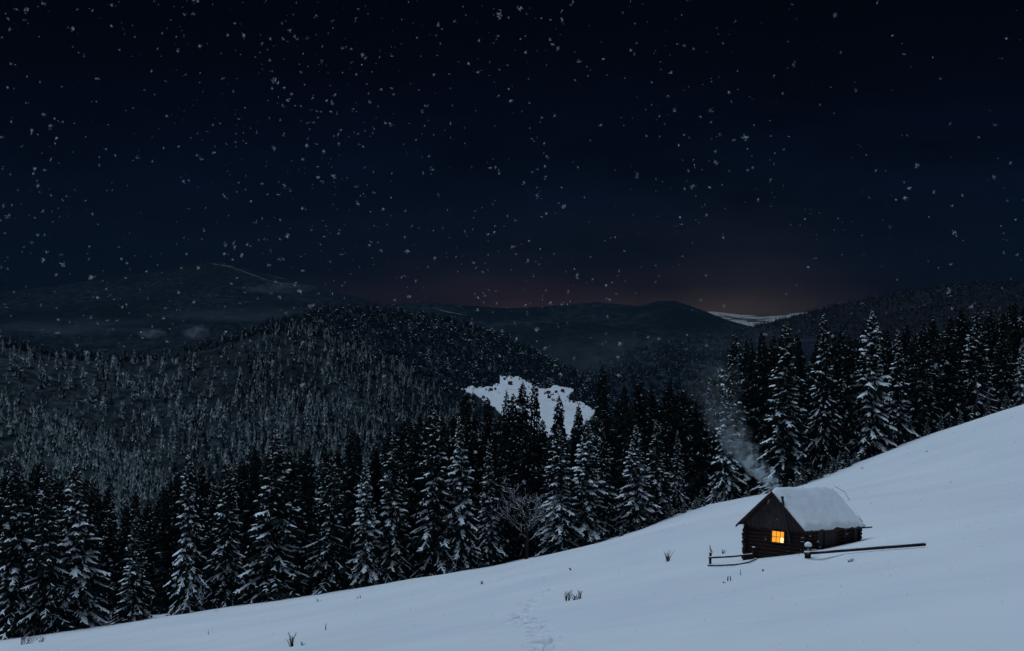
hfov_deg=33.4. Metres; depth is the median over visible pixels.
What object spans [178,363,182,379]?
frosted spruce
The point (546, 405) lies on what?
snowy clearing
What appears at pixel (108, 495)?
spruce tree
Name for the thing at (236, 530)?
spruce tree
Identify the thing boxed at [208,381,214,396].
frosted spruce
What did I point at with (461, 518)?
spruce tree
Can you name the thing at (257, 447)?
frosted spruce
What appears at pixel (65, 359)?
frosted spruce
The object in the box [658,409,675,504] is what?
spruce tree
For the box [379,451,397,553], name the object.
spruce tree
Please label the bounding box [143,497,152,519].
spruce tree
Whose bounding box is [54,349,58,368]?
frosted spruce
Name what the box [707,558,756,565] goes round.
fence rail
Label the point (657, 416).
spruce tree
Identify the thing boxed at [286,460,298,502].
spruce tree
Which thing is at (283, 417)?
frosted spruce
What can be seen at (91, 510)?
spruce tree
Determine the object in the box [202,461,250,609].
spruce tree
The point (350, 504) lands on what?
spruce tree
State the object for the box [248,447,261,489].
spruce tree
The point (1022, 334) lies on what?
spruce tree
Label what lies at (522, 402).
spruce tree
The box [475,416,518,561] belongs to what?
spruce tree
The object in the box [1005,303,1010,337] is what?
spruce tree
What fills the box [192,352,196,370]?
frosted spruce
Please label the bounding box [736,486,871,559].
log cabin
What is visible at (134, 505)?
spruce tree
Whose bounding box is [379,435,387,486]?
spruce tree
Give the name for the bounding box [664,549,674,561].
bare bush
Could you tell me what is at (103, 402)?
frosted spruce
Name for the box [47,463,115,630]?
spruce tree
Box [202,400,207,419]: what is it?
frosted spruce
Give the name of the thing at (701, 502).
spruce tree
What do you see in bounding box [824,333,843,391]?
spruce tree
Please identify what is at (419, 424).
spruce tree
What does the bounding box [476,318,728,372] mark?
valley ridge
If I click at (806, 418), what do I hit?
spruce tree
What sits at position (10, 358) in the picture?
frosted spruce
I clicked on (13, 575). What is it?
spruce tree
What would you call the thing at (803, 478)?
spruce tree
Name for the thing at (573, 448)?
spruce tree
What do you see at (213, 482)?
spruce tree
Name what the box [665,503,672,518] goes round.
spruce tree
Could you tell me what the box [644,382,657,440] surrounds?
spruce tree
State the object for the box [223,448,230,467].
frosted spruce
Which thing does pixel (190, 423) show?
frosted spruce
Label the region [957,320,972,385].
spruce tree
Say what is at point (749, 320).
snow valley
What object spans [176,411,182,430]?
frosted spruce
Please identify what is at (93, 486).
spruce tree
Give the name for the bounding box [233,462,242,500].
spruce tree
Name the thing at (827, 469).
spruce tree
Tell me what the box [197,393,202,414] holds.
frosted spruce
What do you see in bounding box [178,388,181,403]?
frosted spruce
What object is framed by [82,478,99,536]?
spruce tree
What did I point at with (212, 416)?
frosted spruce
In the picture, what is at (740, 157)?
sky
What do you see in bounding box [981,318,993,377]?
spruce tree
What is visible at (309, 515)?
spruce tree
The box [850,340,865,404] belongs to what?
spruce tree
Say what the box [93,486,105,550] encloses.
spruce tree
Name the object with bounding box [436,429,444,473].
spruce tree
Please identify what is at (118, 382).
frosted spruce
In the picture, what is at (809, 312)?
ridge forest
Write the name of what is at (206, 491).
spruce tree
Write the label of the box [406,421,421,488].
spruce tree
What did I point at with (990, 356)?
spruce tree
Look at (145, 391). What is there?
frosted spruce
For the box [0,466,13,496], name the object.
spruce tree
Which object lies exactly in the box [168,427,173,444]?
frosted spruce
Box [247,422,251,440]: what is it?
frosted spruce
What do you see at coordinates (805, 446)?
spruce tree
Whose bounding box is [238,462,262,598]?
spruce tree
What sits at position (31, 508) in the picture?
spruce tree
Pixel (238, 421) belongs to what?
frosted spruce
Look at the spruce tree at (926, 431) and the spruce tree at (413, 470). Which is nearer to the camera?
the spruce tree at (413, 470)
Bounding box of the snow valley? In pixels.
[708,312,806,325]
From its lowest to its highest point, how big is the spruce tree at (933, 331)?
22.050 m
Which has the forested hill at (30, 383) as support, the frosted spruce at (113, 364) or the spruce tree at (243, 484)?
the frosted spruce at (113, 364)
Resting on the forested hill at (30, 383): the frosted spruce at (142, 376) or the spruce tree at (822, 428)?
the frosted spruce at (142, 376)
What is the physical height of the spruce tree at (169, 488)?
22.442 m
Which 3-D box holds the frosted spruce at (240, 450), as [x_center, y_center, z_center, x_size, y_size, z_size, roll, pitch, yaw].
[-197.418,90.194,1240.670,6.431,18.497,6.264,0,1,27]
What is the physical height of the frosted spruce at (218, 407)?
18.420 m
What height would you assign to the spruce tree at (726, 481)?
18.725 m
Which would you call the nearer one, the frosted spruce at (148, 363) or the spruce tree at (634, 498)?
the spruce tree at (634, 498)
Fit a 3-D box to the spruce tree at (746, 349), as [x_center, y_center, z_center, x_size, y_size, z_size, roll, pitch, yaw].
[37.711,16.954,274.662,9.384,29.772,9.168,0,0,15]
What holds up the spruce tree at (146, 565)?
on the snow field
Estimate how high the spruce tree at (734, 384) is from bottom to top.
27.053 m
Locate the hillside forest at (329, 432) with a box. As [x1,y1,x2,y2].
[1,318,481,497]
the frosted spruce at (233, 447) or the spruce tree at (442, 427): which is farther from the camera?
the frosted spruce at (233, 447)
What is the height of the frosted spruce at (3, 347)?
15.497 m
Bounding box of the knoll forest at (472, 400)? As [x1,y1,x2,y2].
[447,392,611,456]
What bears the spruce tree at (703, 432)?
on the snow field
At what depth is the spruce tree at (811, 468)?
242.94 m
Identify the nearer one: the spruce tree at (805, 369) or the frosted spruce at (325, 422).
the spruce tree at (805, 369)
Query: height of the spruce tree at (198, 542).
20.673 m
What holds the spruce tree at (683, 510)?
on the snow field
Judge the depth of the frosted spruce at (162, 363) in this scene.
1492.30 m
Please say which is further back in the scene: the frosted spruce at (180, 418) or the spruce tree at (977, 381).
the frosted spruce at (180, 418)
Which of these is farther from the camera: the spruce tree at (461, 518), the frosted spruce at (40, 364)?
the frosted spruce at (40, 364)
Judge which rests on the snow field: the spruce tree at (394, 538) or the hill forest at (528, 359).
the spruce tree at (394, 538)
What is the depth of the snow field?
102.90 m
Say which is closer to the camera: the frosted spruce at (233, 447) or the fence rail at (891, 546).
the fence rail at (891, 546)
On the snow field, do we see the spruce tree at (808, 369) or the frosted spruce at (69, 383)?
the spruce tree at (808, 369)
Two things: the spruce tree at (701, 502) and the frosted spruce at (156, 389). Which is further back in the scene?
the frosted spruce at (156, 389)
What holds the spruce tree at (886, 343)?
on the snow field
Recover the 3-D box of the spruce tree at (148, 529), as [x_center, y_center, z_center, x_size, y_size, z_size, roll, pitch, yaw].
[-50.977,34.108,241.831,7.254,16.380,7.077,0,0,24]
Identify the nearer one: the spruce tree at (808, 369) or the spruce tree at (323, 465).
the spruce tree at (323, 465)
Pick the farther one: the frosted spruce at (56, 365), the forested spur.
the frosted spruce at (56, 365)
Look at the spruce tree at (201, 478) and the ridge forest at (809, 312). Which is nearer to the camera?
the spruce tree at (201, 478)
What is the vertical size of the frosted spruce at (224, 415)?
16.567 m
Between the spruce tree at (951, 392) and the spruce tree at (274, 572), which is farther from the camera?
the spruce tree at (951, 392)
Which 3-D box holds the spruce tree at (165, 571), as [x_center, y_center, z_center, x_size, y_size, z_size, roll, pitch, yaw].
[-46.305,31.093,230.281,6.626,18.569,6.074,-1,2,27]
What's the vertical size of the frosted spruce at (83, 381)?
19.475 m
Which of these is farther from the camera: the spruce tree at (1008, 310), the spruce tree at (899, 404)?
the spruce tree at (1008, 310)
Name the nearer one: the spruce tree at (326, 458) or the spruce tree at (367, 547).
the spruce tree at (367, 547)
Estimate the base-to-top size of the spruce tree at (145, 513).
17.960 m
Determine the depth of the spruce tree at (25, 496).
237.60 m
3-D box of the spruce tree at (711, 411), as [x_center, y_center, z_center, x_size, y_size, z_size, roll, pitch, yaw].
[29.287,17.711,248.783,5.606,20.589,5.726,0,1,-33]
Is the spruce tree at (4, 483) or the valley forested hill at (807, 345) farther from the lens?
the valley forested hill at (807, 345)
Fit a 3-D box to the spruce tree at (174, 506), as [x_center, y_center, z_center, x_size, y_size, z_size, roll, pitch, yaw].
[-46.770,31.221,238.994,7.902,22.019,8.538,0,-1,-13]
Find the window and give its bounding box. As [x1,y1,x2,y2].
[771,530,785,543]
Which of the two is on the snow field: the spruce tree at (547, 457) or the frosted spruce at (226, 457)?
the spruce tree at (547, 457)
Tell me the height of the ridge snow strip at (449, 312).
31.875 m
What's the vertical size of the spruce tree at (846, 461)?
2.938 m
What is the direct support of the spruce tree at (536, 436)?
on the snow field
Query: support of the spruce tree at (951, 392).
on the snow field
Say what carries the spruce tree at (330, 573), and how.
on the snow field
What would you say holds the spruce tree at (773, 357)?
on the snow field
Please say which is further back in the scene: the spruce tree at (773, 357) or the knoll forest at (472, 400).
the knoll forest at (472, 400)
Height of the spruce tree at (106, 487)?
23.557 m
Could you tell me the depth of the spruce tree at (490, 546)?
227.10 m
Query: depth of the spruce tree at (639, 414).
249.15 m
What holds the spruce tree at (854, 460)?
on the snow field
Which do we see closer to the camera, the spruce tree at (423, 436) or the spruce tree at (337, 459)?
the spruce tree at (423, 436)
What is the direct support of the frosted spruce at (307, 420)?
on the forested hill at (30, 383)
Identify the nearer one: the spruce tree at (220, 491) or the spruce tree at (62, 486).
the spruce tree at (220, 491)
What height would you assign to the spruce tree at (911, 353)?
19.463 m
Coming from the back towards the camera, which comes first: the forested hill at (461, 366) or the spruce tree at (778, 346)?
the forested hill at (461, 366)
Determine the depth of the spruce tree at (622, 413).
245.17 m
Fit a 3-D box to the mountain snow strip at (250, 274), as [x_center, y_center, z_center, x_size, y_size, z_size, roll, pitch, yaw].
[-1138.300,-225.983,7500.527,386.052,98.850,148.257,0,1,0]
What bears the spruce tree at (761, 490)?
on the snow field
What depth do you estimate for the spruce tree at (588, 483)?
230.70 m
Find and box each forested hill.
[0,327,460,500]
[252,307,613,417]
[585,337,942,413]
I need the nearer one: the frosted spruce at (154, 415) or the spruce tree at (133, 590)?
the spruce tree at (133, 590)
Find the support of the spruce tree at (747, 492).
on the snow field
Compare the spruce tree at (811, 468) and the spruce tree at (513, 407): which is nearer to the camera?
the spruce tree at (811, 468)
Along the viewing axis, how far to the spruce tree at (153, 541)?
232.76 m
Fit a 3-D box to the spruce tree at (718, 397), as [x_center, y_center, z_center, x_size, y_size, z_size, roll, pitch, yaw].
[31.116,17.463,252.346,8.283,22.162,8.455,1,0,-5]
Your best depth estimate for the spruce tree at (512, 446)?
238.56 m
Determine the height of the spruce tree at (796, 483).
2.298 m
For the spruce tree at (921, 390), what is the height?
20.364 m
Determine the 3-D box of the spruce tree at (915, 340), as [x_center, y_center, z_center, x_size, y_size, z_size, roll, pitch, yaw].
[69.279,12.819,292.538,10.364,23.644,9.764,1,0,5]
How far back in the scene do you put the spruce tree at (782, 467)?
240.62 m
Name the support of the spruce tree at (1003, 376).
on the snow field
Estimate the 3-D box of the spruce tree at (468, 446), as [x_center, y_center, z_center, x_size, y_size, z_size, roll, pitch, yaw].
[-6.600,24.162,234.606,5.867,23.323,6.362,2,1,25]
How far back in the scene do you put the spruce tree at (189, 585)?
218.87 m
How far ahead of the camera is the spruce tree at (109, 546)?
232.41 m
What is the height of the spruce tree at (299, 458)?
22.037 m
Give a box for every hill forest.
[239,302,625,425]
[583,332,792,417]
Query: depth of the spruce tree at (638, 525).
230.00 m
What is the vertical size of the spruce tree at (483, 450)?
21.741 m
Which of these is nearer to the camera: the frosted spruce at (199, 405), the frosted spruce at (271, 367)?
the frosted spruce at (199, 405)
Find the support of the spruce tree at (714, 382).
on the snow field
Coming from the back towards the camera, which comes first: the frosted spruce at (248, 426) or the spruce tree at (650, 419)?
the frosted spruce at (248, 426)
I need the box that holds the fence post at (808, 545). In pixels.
[804,542,811,557]
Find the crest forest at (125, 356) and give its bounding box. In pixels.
[0,319,396,364]
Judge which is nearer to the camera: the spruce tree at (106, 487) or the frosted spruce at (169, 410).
the spruce tree at (106, 487)
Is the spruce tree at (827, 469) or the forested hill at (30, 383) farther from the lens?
the forested hill at (30, 383)
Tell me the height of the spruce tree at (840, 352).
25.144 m
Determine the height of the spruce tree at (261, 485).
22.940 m
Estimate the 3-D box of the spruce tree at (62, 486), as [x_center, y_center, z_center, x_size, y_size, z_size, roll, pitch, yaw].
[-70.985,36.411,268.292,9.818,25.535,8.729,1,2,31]
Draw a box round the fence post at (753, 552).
[752,546,754,558]
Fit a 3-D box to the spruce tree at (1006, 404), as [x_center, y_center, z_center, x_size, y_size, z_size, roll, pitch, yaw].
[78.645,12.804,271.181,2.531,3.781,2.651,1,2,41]
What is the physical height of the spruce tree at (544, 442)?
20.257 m
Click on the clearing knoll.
(495, 412)
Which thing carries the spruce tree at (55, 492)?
on the snow field
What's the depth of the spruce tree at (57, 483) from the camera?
236.61 m
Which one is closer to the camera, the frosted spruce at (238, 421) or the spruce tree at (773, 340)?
the spruce tree at (773, 340)
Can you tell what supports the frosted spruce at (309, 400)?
on the forested hill at (30, 383)
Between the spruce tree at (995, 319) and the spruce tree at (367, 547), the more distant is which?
the spruce tree at (995, 319)
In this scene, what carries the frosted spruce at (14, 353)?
on the forested hill at (30, 383)
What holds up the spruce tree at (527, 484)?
on the snow field
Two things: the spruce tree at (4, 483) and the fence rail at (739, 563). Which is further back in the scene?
the spruce tree at (4, 483)
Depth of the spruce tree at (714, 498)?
240.14 m
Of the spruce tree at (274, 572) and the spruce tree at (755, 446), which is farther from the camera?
the spruce tree at (755, 446)
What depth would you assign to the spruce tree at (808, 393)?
255.82 m
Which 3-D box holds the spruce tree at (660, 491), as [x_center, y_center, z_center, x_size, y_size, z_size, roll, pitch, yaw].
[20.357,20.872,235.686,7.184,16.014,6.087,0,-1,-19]
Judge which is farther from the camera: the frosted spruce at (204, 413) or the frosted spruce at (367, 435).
the frosted spruce at (204, 413)
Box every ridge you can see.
[317,301,749,334]
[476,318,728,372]
[730,283,1023,339]
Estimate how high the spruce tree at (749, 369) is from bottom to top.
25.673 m
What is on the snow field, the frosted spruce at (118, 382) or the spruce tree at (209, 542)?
the spruce tree at (209, 542)
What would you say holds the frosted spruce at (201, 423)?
on the forested hill at (30, 383)
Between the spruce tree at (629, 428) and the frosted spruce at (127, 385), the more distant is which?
the frosted spruce at (127, 385)
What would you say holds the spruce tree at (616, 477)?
on the snow field
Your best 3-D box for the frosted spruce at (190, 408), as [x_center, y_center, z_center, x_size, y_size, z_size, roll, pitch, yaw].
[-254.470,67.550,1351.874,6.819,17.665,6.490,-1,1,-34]
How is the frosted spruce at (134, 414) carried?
on the forested hill at (30, 383)
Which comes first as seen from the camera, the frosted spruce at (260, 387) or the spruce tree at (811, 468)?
the spruce tree at (811, 468)
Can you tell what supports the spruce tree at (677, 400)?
on the snow field
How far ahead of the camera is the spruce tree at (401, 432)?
277.68 m
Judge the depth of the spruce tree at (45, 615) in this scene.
217.12 m
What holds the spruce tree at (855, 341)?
on the snow field
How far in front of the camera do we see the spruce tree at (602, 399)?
239.97 m
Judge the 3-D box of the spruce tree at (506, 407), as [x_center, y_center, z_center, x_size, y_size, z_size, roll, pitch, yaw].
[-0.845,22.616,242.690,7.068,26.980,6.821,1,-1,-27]
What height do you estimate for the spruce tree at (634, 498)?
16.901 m
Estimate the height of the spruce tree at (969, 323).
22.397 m
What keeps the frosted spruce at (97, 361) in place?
on the forested hill at (30, 383)
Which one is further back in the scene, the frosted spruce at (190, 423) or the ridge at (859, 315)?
the ridge at (859, 315)
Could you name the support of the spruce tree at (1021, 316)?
on the snow field
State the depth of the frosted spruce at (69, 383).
1435.37 m
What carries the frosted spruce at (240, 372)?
on the forested hill at (30, 383)
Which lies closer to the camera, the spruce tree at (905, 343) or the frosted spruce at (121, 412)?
the spruce tree at (905, 343)
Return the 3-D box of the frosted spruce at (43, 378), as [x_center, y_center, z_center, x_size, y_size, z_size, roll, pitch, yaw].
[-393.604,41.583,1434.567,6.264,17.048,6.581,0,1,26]
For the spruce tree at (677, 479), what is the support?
on the snow field
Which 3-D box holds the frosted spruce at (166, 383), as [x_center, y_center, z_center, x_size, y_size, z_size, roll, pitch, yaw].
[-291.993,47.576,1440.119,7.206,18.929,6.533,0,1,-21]
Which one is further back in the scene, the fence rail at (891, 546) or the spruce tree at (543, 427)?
the spruce tree at (543, 427)
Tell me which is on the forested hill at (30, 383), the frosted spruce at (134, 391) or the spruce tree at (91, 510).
the frosted spruce at (134, 391)
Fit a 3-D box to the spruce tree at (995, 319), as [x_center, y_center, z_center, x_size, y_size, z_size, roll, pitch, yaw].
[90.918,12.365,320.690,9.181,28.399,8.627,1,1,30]
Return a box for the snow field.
[0,404,1023,650]
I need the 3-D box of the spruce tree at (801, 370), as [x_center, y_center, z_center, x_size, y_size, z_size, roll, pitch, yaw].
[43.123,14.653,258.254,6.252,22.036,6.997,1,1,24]
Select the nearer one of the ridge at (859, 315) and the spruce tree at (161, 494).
the spruce tree at (161, 494)
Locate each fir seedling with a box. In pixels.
[14,626,47,644]
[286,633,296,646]
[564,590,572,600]
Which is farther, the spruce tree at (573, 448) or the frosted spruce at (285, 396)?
the frosted spruce at (285, 396)
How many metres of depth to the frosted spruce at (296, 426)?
1297.85 m
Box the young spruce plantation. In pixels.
[0,388,203,527]
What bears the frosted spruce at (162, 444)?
on the forested hill at (30, 383)
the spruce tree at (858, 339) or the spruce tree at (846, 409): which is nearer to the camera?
the spruce tree at (846, 409)
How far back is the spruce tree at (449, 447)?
236.62 m
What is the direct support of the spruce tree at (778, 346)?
on the snow field
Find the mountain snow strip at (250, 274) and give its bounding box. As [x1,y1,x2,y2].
[212,263,293,284]
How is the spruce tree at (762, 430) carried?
on the snow field
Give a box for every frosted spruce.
[1,338,5,354]
[6,348,12,369]
[12,345,15,359]
[26,346,33,366]
[38,355,42,371]
[40,367,47,384]
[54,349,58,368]
[63,351,67,364]
[67,371,71,388]
[72,356,76,371]
[80,365,86,385]
[92,379,96,395]
[95,349,100,369]
[99,393,106,412]
[111,355,114,369]
[116,365,121,385]
[118,397,124,418]
[124,372,129,387]
[130,410,136,429]
[131,381,137,399]
[139,365,143,385]
[143,379,147,399]
[146,353,150,369]
[150,408,155,423]
[153,377,159,396]
[154,413,158,428]
[159,354,165,371]
[160,430,165,454]
[162,374,168,391]
[166,398,171,416]
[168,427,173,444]
[175,395,180,414]
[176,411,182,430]
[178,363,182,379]
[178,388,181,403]
[182,410,187,426]
[187,402,194,421]
[188,418,193,436]
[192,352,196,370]
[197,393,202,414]
[198,409,204,428]
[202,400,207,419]
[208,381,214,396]
[209,408,214,424]
[210,445,214,462]
[215,399,221,417]
[217,416,222,436]
[222,368,226,384]
[222,403,227,422]
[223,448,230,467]
[230,433,235,450]
[234,382,239,403]
[235,411,241,428]
[236,439,242,460]
[237,365,242,384]
[244,444,249,462]
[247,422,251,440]
[255,442,260,459]
[258,382,261,398]
[264,406,270,424]
[265,435,270,455]
[270,359,274,374]
[280,405,286,425]
[283,381,287,399]
[293,415,299,433]
[305,405,310,424]
[306,387,312,409]
[315,451,320,470]
[320,409,328,430]
[365,428,369,446]
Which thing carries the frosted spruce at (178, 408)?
on the forested hill at (30, 383)
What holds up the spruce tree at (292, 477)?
on the snow field
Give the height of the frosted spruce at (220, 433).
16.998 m
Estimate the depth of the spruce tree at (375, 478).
235.41 m
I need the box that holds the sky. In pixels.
[0,0,1023,314]
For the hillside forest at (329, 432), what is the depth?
1395.40 m
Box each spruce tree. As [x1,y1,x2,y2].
[0,452,35,640]
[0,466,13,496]
[0,476,10,594]
[3,463,57,592]
[9,469,79,638]
[19,470,28,553]
[23,466,41,527]
[39,459,47,488]
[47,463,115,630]
[48,472,65,552]
[52,473,64,551]
[58,476,65,509]
[61,492,102,614]
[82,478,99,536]
[85,477,102,528]
[86,483,109,609]
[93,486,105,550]
[99,503,122,620]
[100,485,117,526]
[100,488,116,545]
[106,500,134,619]
[109,515,154,624]
[120,507,152,603]
[128,491,143,525]
[142,505,148,540]
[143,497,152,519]
[143,498,162,610]
[143,509,152,561]
[150,488,178,614]
[157,485,165,510]
[163,448,210,615]
[164,477,172,523]
[166,469,207,613]
[166,470,183,571]
[197,464,207,536]
[198,483,219,606]
[201,478,215,566]
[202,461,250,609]
[204,474,217,526]
[216,464,227,523]
[218,481,245,593]
[232,429,312,604]
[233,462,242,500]
[234,458,251,550]
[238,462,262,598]
[243,451,253,491]
[244,453,278,591]
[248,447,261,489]
[283,446,303,551]
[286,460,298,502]
[290,448,320,595]
[294,449,307,502]
[297,457,356,594]
[305,446,316,494]
[307,456,316,501]
[314,458,326,513]
[315,444,329,487]
[316,466,328,542]
[331,463,341,496]
[333,450,343,491]
[337,427,365,587]
[338,462,346,518]
[345,460,385,588]
[349,433,364,472]
[366,445,384,560]
[374,427,414,583]
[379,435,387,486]
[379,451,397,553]
[381,423,392,476]
[384,425,401,481]
[396,424,426,578]
[398,431,410,492]
[399,418,405,456]
[401,418,424,464]
[402,409,468,578]
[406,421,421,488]
[416,413,423,438]
[419,420,437,491]
[425,406,441,466]
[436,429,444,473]
[437,413,446,447]
[437,416,455,505]
[441,416,483,572]
[444,415,454,463]
[449,388,482,525]
[462,417,479,560]
[470,416,479,463]
[472,424,504,559]
[473,398,513,560]
[473,441,507,567]
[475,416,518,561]
[500,390,515,478]
[504,426,524,555]
[505,394,519,457]
[505,419,543,560]
[511,382,535,467]
[525,378,546,550]
[534,424,585,556]
[535,420,547,458]
[538,435,553,546]
[539,432,549,483]
[544,396,569,467]
[566,423,578,503]
[567,405,585,465]
[568,419,612,547]
[591,364,624,521]
[592,422,620,539]
[609,422,622,521]
[610,425,661,536]
[614,385,631,485]
[616,405,647,490]
[625,378,653,482]
[636,519,641,530]
[642,406,663,480]
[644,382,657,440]
[645,419,677,523]
[654,377,682,475]
[656,403,661,426]
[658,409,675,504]
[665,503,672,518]
[667,431,689,515]
[673,397,705,509]
[674,391,680,421]
[675,386,688,461]
[681,499,686,513]
[682,369,713,504]
[691,497,699,509]
[698,489,705,506]
[700,377,719,504]
[702,376,717,419]
[705,333,763,504]
[706,389,746,503]
[710,490,719,503]
[711,369,724,433]
[736,357,780,492]
[739,331,779,495]
[739,338,751,385]
[743,321,815,495]
[743,337,756,465]
[744,484,750,496]
[758,479,763,493]
[768,336,777,362]
[768,344,777,384]
[774,332,785,361]
[787,350,809,465]
[789,346,809,468]
[793,333,806,413]
[793,473,799,486]
[796,335,807,395]
[796,350,807,414]
[799,466,807,485]
[801,314,850,477]
[803,343,828,465]
[804,351,815,413]
[806,460,815,481]
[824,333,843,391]
[824,460,829,473]
[829,347,844,457]
[829,456,836,473]
[832,333,862,465]
[836,330,844,355]
[836,451,843,469]
[839,336,847,379]
[840,310,897,463]
[840,451,852,469]
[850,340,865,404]
[851,337,858,376]
[852,452,856,464]
[857,327,864,353]
[877,344,890,413]
[879,328,894,407]
[883,329,920,445]
[888,432,894,448]
[901,320,911,388]
[904,319,939,438]
[904,338,917,394]
[907,428,913,441]
[911,332,918,357]
[923,421,930,436]
[926,318,944,374]
[928,337,944,432]
[934,316,975,431]
[937,340,944,391]
[938,414,944,430]
[951,307,968,403]
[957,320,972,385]
[957,410,963,424]
[958,312,998,422]
[965,318,977,359]
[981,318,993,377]
[982,330,996,405]
[982,399,991,416]
[984,305,996,358]
[988,310,1018,413]
[989,311,1014,405]
[991,316,998,339]
[992,321,1012,380]
[1000,394,1012,410]
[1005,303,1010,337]
[1007,302,1021,380]
[1011,338,1023,406]
[1016,323,1023,356]
[1018,306,1023,338]
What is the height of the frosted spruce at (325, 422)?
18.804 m
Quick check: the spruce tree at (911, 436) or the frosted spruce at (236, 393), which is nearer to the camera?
the spruce tree at (911, 436)
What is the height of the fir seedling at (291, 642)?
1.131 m
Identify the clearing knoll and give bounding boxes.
[452,393,611,448]
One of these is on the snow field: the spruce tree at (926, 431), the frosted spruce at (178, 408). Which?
the spruce tree at (926, 431)
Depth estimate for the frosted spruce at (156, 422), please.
1311.94 m
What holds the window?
in the log cabin
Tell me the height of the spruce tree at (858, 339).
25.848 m
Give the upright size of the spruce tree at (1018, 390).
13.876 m
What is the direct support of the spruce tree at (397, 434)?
on the snow field
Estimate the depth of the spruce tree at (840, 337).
294.97 m
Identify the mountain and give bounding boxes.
[0,262,381,359]
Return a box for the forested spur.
[0,399,168,527]
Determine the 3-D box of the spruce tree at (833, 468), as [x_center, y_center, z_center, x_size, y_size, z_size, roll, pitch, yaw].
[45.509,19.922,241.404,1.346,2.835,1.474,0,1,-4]
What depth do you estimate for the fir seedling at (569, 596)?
97.45 m
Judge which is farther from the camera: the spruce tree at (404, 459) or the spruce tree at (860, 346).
the spruce tree at (860, 346)
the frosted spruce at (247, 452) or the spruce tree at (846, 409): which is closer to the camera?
the spruce tree at (846, 409)
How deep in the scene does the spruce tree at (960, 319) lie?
278.79 m
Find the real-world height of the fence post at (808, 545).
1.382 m
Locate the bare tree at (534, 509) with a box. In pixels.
[473,478,565,558]
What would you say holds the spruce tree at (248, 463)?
on the snow field
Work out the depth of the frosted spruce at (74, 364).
1489.91 m
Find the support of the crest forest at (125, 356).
on the forested hill at (30, 383)
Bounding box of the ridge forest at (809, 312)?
[729,279,1023,339]
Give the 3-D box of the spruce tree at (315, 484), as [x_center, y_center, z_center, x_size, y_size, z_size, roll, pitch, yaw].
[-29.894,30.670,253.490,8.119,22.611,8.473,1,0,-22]
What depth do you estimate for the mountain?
6926.01 m
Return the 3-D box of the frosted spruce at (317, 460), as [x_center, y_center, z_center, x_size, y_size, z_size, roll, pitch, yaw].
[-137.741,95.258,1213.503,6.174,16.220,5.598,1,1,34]
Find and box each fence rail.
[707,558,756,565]
[708,553,751,558]
[804,542,925,554]
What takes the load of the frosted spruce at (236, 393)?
on the forested hill at (30, 383)
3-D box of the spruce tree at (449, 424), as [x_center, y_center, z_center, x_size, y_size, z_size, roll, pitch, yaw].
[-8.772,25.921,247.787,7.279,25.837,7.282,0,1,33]
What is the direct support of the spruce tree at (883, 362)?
on the snow field
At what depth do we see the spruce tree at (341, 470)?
235.59 m
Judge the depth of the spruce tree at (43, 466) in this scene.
269.19 m
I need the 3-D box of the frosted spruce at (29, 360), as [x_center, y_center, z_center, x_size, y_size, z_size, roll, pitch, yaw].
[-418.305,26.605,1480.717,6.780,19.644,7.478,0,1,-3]
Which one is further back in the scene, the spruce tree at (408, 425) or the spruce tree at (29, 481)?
the spruce tree at (408, 425)
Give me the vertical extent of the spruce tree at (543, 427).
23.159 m
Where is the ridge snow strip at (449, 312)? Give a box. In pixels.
[432,307,466,315]
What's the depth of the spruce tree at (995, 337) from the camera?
288.47 m
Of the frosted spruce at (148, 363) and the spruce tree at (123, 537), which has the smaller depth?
the spruce tree at (123, 537)
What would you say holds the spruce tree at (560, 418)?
on the snow field
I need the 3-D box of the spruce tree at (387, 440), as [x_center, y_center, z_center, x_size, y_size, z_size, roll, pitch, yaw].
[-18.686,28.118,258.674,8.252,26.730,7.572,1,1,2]
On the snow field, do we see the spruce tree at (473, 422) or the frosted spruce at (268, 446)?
the spruce tree at (473, 422)
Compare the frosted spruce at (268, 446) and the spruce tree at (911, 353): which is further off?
the frosted spruce at (268, 446)
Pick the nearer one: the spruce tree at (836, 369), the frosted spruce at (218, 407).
the spruce tree at (836, 369)
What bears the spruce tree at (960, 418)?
on the snow field
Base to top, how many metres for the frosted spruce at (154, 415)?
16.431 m
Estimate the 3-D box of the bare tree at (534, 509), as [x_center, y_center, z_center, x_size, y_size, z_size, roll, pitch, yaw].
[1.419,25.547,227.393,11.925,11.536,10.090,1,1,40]
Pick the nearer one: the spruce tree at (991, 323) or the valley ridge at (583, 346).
the spruce tree at (991, 323)
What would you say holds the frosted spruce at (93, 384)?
on the forested hill at (30, 383)
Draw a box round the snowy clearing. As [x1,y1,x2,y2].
[461,375,594,440]
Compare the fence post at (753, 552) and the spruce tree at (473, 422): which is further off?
the spruce tree at (473, 422)
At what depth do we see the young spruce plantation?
674.51 m
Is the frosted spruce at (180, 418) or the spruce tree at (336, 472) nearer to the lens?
the spruce tree at (336, 472)
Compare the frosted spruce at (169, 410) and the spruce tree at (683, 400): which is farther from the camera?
the frosted spruce at (169, 410)
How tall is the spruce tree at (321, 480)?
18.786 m
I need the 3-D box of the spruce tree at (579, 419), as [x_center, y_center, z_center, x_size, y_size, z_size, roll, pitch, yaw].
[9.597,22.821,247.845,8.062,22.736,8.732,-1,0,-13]
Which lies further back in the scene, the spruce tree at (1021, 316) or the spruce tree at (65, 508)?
the spruce tree at (1021, 316)
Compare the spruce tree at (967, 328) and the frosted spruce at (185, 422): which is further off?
the frosted spruce at (185, 422)
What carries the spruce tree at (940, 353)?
on the snow field
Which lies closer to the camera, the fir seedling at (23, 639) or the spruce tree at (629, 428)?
the fir seedling at (23, 639)
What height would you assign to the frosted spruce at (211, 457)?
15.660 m

